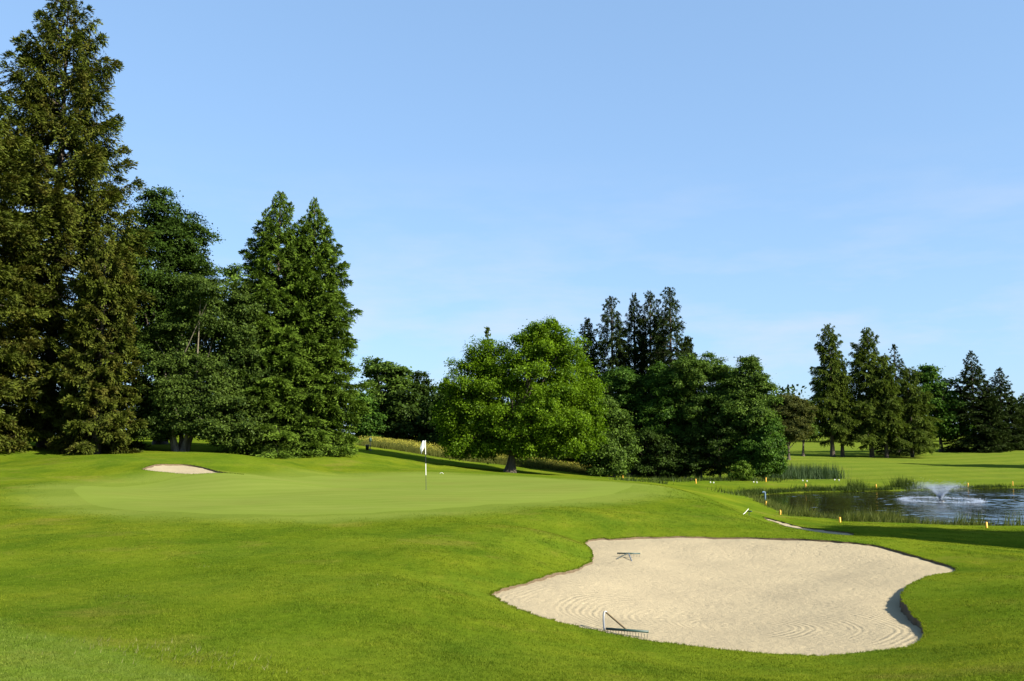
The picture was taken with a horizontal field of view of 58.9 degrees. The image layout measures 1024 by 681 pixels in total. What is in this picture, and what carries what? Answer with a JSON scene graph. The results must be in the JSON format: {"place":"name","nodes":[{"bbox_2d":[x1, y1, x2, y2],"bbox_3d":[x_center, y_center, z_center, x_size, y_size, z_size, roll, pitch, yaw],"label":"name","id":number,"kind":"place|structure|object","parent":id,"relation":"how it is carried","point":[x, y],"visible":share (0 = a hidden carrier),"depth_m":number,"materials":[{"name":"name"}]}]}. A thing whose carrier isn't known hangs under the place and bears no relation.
{"place":"outdoors","nodes":[
{"label":"outdoors","id":0,"kind":"place"},
{"bbox_2d":[7,564,377,673],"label":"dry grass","id":1,"kind":"structure","parent":0,"point":[168,649],"depth_m":8.21,"materials":[{"name":"plant"}]},
{"bbox_2d":[0,434,1023,680],"bbox_3d":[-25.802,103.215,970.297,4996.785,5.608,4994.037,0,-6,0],"label":"ground","id":2,"kind":"structure","parent":0,"point":[60,474],"depth_m":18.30,"materials":[{"name":"green plant"}]},
{"bbox_2d":[0,79,67,452],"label":"spruce tree","id":3,"kind":"object","parent":2,"relation":"on","point":[16,266],"visible":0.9,"depth_m":58.12,"materials":[{"name":"green plant"}]},
{"bbox_2d":[0,0,155,453],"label":"spruce tree","id":4,"kind":"object","parent":2,"relation":"on","point":[82,169],"visible":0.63,"depth_m":62.85,"materials":[{"name":"green plant"}]},
{"bbox_2d":[45,226,148,454],"bbox_3d":[-26.882,0.149,59.315,6.429,15.676,6.059,0,-6,0],"label":"spruce tree","id":5,"kind":"object","parent":2,"relation":"on","point":[94,387],"visible":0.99,"depth_m":58.32,"materials":[{"name":"green plant"}]},
{"bbox_2d":[104,184,225,444],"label":"beech tree","id":6,"kind":"object","parent":2,"relation":"on","point":[174,245],"visible":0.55,"depth_m":70.23,"materials":[{"name":"green plant"}]},
{"bbox_2d":[145,465,214,473],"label":"bunker sand","id":7,"kind":"structure","parent":2,"relation":"on","point":[183,469],"depth_m":46.97,"materials":[{"name":"beige sand"}]},
{"bbox_2d":[120,272,280,451],"bbox_3d":[-21.398,1.580,62.404,11.053,12.401,7.880,0,-6,0],"label":"hornbeam tree","id":8,"kind":"object","parent":2,"relation":"on","point":[170,410],"visible":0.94,"depth_m":60.86,"materials":[{"name":"green plant"}]},
{"bbox_2d":[212,263,257,351],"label":"birch tree","id":9,"kind":"object","parent":2,"relation":"on","point":[231,272],"visible":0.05,"depth_m":88.96,"materials":[{"name":"green plant"}]},
{"bbox_2d":[207,190,343,458],"bbox_3d":[-16.915,-0.748,65.375,10.170,20.730,10.088,0,-6,0],"label":"spruce tree","id":10,"kind":"object","parent":2,"relation":"on","point":[262,269],"visible":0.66,"depth_m":63.30,"materials":[{"name":"green plant"}]},
{"bbox_2d":[249,197,371,456],"bbox_3d":[-14.761,-0.542,66.388,9.019,20.434,8.906,0,-6,0],"label":"spruce tree","id":11,"kind":"object","parent":2,"relation":"on","point":[326,253],"visible":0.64,"depth_m":64.68,"materials":[{"name":"green plant"}]},
{"bbox_2d":[74,473,631,514],"bbox_3d":[-5.996,6.442,40.538,20.466,0.710,25.252,-5,-8,39],"label":"putting green","id":12,"kind":"object","parent":2,"relation":"on","point":[220,493],"visible":1,"depth_m":37.51,"materials":[{"name":"green plant"}]},
{"bbox_2d":[420,440,425,474],"bbox_3d":[-3.930,5.584,40.317,0.351,2.280,0.108,0,-6,0],"label":"flagstick","id":13,"kind":"object","parent":12,"relation":"on","point":[423,445],"visible":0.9,"depth_m":40.39,"materials":[{"name":"white fabric"}]},
{"bbox_2d":[347,392,390,439],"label":"hazel shrub","id":14,"kind":"object","parent":2,"relation":"on","point":[368,424],"visible":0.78,"depth_m":104.89,"materials":[{"name":"green plant"}]},
{"bbox_2d":[356,355,419,437],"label":"tree","id":15,"kind":"object","parent":2,"relation":"on","point":[391,376],"visible":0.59,"depth_m":110.55,"materials":[{"name":"plant"}]},
{"bbox_2d":[379,388,433,443],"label":"woodland tree","id":16,"kind":"object","parent":2,"relation":"on","point":[406,426],"visible":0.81,"depth_m":107.80,"materials":[{"name":"green plant"}]},
{"bbox_2d":[407,370,438,436],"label":"dark tree","id":17,"kind":"object","parent":2,"relation":"on","point":[424,385],"visible":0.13,"depth_m":114.80,"materials":[{"name":"green plant"}]},
{"bbox_2d":[416,390,475,445],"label":"woodland tree","id":18,"kind":"object","parent":2,"relation":"on","point":[432,398],"visible":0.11,"depth_m":102.09,"materials":[{"name":"green plant"}]},
{"bbox_2d":[354,435,592,474],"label":"flower meadow","id":19,"kind":"structure","parent":2,"relation":"on","point":[413,447],"depth_m":83.20,"materials":[{"name":"green plant"}]},
{"bbox_2d":[467,326,506,455],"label":"larch tree","id":20,"kind":"object","parent":2,"relation":"on","point":[486,331],"visible":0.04,"depth_m":92.43,"materials":[{"name":"green plant"}]},
{"bbox_2d":[427,315,613,472],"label":"linden tree","id":21,"kind":"object","parent":2,"relation":"on","point":[495,426],"visible":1,"depth_m":70.83,"materials":[{"name":"green plant"}]},
{"bbox_2d":[18,384,1023,437],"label":"distant woodland","id":22,"kind":"object","parent":2,"relation":"on","point":[786,390],"visible":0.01,"depth_m":238.74,"materials":[{"name":"green plant"}]},
{"bbox_2d":[530,320,579,466],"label":"larch tree","id":23,"kind":"object","parent":2,"relation":"on","point":[570,459],"visible":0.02,"depth_m":90.78,"materials":[{"name":"green plant"}]},
{"bbox_2d":[574,317,600,465],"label":"spruce tree","id":24,"kind":"object","parent":2,"relation":"on","point":[589,334],"visible":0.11,"depth_m":96.06,"materials":[{"name":"green plant"}]},
{"bbox_2d":[582,296,637,472],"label":"spruce tree","id":25,"kind":"object","parent":2,"relation":"on","point":[614,321],"visible":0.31,"depth_m":94.88,"materials":[{"name":"green plant"}]},
{"bbox_2d":[577,391,644,476],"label":"willow tree","id":26,"kind":"object","parent":2,"relation":"on","point":[613,458],"visible":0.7,"depth_m":77.39,"materials":[{"name":"green plant"}]},
{"bbox_2d":[600,366,654,474],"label":"woodland tree","id":27,"kind":"object","parent":2,"relation":"on","point":[625,384],"visible":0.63,"depth_m":88.84,"materials":[{"name":"green plant"}]},
{"bbox_2d":[618,292,649,427],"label":"spruce tree","id":28,"kind":"object","parent":2,"relation":"on","point":[632,316],"visible":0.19,"depth_m":97.20,"materials":[{"name":"green plant"}]},
{"bbox_2d":[623,395,653,475],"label":"woodland tree","id":29,"kind":"object","parent":2,"relation":"on","point":[639,427],"visible":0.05,"depth_m":91.06,"materials":[{"name":"green plant"}]},
{"bbox_2d":[632,290,668,423],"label":"spruce tree","id":30,"kind":"object","parent":2,"relation":"on","point":[645,341],"visible":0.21,"depth_m":96.30,"materials":[{"name":"green plant"}]},
{"bbox_2d":[630,360,698,477],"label":"woodland tree","id":31,"kind":"object","parent":2,"relation":"on","point":[654,415],"visible":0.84,"depth_m":86.66,"materials":[{"name":"green plant"}]},
{"bbox_2d":[627,426,708,478],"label":"woodland tree","id":32,"kind":"object","parent":2,"relation":"on","point":[658,445],"visible":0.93,"depth_m":83.71,"materials":[{"name":"green plant"}]},
{"bbox_2d":[642,286,695,476],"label":"spruce tree","id":33,"kind":"object","parent":2,"relation":"on","point":[667,313],"visible":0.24,"depth_m":93.08,"materials":[{"name":"green plant"}]},
{"bbox_2d":[677,336,708,476],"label":"spruce tree","id":34,"kind":"object","parent":2,"relation":"on","point":[689,341],"visible":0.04,"depth_m":94.08,"materials":[{"name":"green plant"}]},
{"bbox_2d":[663,351,735,478],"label":"alder tree","id":35,"kind":"object","parent":2,"relation":"on","point":[697,408],"visible":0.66,"depth_m":85.68,"materials":[{"name":"green plant"}]},
{"bbox_2d":[609,474,794,483],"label":"undergrowth","id":36,"kind":"object","parent":2,"relation":"on","point":[680,479],"visible":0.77,"depth_m":74.71,"materials":[{"name":"green plant"}]},
{"bbox_2d":[674,414,744,477],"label":"alder tree","id":37,"kind":"object","parent":2,"relation":"on","point":[719,467],"visible":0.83,"depth_m":82.67,"materials":[{"name":"green plant"}]},
{"bbox_2d":[494,538,954,655],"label":"bunker sand","id":38,"kind":"structure","parent":2,"relation":"on","point":[808,598],"depth_m":17.30,"materials":[{"name":"beige sand"}]},
{"bbox_2d":[603,611,648,637],"bbox_3d":[1.540,3.994,12.702,0.735,0.294,0.256,-5,-8,40],"label":"bunker rake","id":39,"kind":"object","parent":38,"relation":"on","point":[624,629],"visible":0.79,"depth_m":12.69,"materials":[{"name":"grey plastic"}]},
{"bbox_2d":[617,553,639,560],"bbox_3d":[2.750,5.185,21.526,0.558,0.166,1.020,-1,-6,10],"label":"bunker rake","id":40,"kind":"object","parent":38,"relation":"on","point":[628,554],"visible":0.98,"depth_m":21.96,"materials":[{"name":"grey plastic"}]},
{"bbox_2d":[728,460,755,480],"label":"bush","id":41,"kind":"object","parent":2,"relation":"on","point":[741,469],"visible":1,"depth_m":75.74,"materials":[{"name":"green plant"}]},
{"bbox_2d":[711,354,785,466],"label":"alder tree","id":42,"kind":"object","parent":2,"relation":"on","point":[748,401],"visible":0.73,"depth_m":82.74,"materials":[{"name":"green plant"}]},
{"bbox_2d":[729,414,790,477],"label":"woodland tree","id":43,"kind":"object","parent":2,"relation":"on","point":[761,458],"visible":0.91,"depth_m":80.30,"materials":[{"name":"green plant"}]},
{"bbox_2d":[767,392,818,459],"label":"woodland tree","id":44,"kind":"object","parent":2,"relation":"on","point":[796,411],"visible":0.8,"depth_m":120.21,"materials":[{"name":"green plant"}]},
{"bbox_2d":[766,461,851,479],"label":"reed bed","id":45,"kind":"object","parent":2,"relation":"on","point":[801,472],"visible":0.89,"depth_m":88.44,"materials":[{"name":"green plant"}]},
{"bbox_2d":[767,519,851,534],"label":"bunker sand","id":46,"kind":"structure","parent":2,"relation":"on","point":[797,527],"depth_m":37.46,"materials":[{"name":"beige sand"}]},
{"bbox_2d":[801,399,822,455],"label":"woodland tree","id":47,"kind":"object","parent":2,"relation":"on","point":[815,430],"visible":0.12,"depth_m":133.72,"materials":[{"name":"green plant"}]},
{"bbox_2d":[808,323,861,456],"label":"larch tree","id":48,"kind":"object","parent":2,"relation":"on","point":[824,387],"visible":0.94,"depth_m":134.90,"materials":[{"name":"green plant"}]},
{"bbox_2d":[819,354,860,456],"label":"larch tree","id":49,"kind":"object","parent":2,"relation":"on","point":[839,438],"visible":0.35,"depth_m":135.65,"materials":[{"name":"green plant"}]},
{"bbox_2d":[707,476,1023,496],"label":"sedge","id":50,"kind":"object","parent":2,"relation":"on","point":[902,485],"visible":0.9,"depth_m":69.31,"materials":[{"name":"green plant"}]},
{"bbox_2d":[837,327,911,456],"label":"larch tree","id":51,"kind":"object","parent":2,"relation":"on","point":[863,379],"visible":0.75,"depth_m":135.20,"materials":[{"name":"green plant"}]},
{"bbox_2d":[856,353,914,457],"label":"larch tree","id":52,"kind":"object","parent":2,"relation":"on","point":[893,401],"visible":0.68,"depth_m":134.23,"materials":[{"name":"green plant"}]},
{"bbox_2d":[868,344,923,454],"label":"spruce tree","id":53,"kind":"object","parent":2,"relation":"on","point":[897,451],"visible":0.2,"depth_m":145.41,"materials":[{"name":"green plant"}]},
{"bbox_2d":[877,366,943,456],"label":"larch tree","id":54,"kind":"object","parent":2,"relation":"on","point":[915,413],"visible":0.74,"depth_m":136.35,"materials":[{"name":"green plant"}]},
{"bbox_2d":[911,363,979,451],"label":"oak tree","id":55,"kind":"object","parent":2,"relation":"on","point":[942,398],"visible":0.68,"depth_m":149.74,"materials":[{"name":"green plant"}]},
{"bbox_2d":[941,350,1014,452],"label":"spruce tree","id":56,"kind":"object","parent":2,"relation":"on","point":[969,382],"visible":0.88,"depth_m":148.16,"materials":[{"name":"green plant"}]},
{"bbox_2d":[971,380,1014,452],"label":"spruce tree","id":57,"kind":"object","parent":2,"relation":"on","point":[1007,430],"visible":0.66,"depth_m":147.31,"materials":[{"name":"green plant"}]},
{"bbox_2d":[980,367,1023,450],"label":"spruce tree","id":58,"kind":"object","parent":2,"relation":"on","point":[1012,408],"visible":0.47,"depth_m":151.32,"materials":[{"name":"green plant"}]},
{"bbox_2d":[1011,393,1023,449],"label":"spruce tree","id":59,"kind":"object","parent":2,"relation":"on","point":[1021,400],"visible":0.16,"depth_m":154.75,"materials":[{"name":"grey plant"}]},
{"bbox_2d":[0,0,1023,433],"label":"sky","id":60,"kind":"structure","parent":0,"point":[791,169],"materials":[{"name":"blue"}]},
{"bbox_2d":[741,491,1023,525],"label":"reeds","id":61,"kind":"object","parent":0,"point":[868,517],"visible":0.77,"depth_m":43.76,"materials":[{"name":"green plant"}]},
{"bbox_2d":[756,488,1023,525],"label":"water","id":62,"kind":"structure","parent":0,"point":[1000,503],"depth_m":56.79,"materials":[{"name":"blue liquid"}]},
{"bbox_2d":[896,480,985,503],"bbox_3d":[27.778,9.730,58.777,5.842,1.548,5.822,0,-6,0],"label":"fountain","id":63,"kind":"object","parent":62,"relation":"on","point":[941,495],"visible":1,"depth_m":58.68,"materials":[{"name":"white liquid"}]}
]}

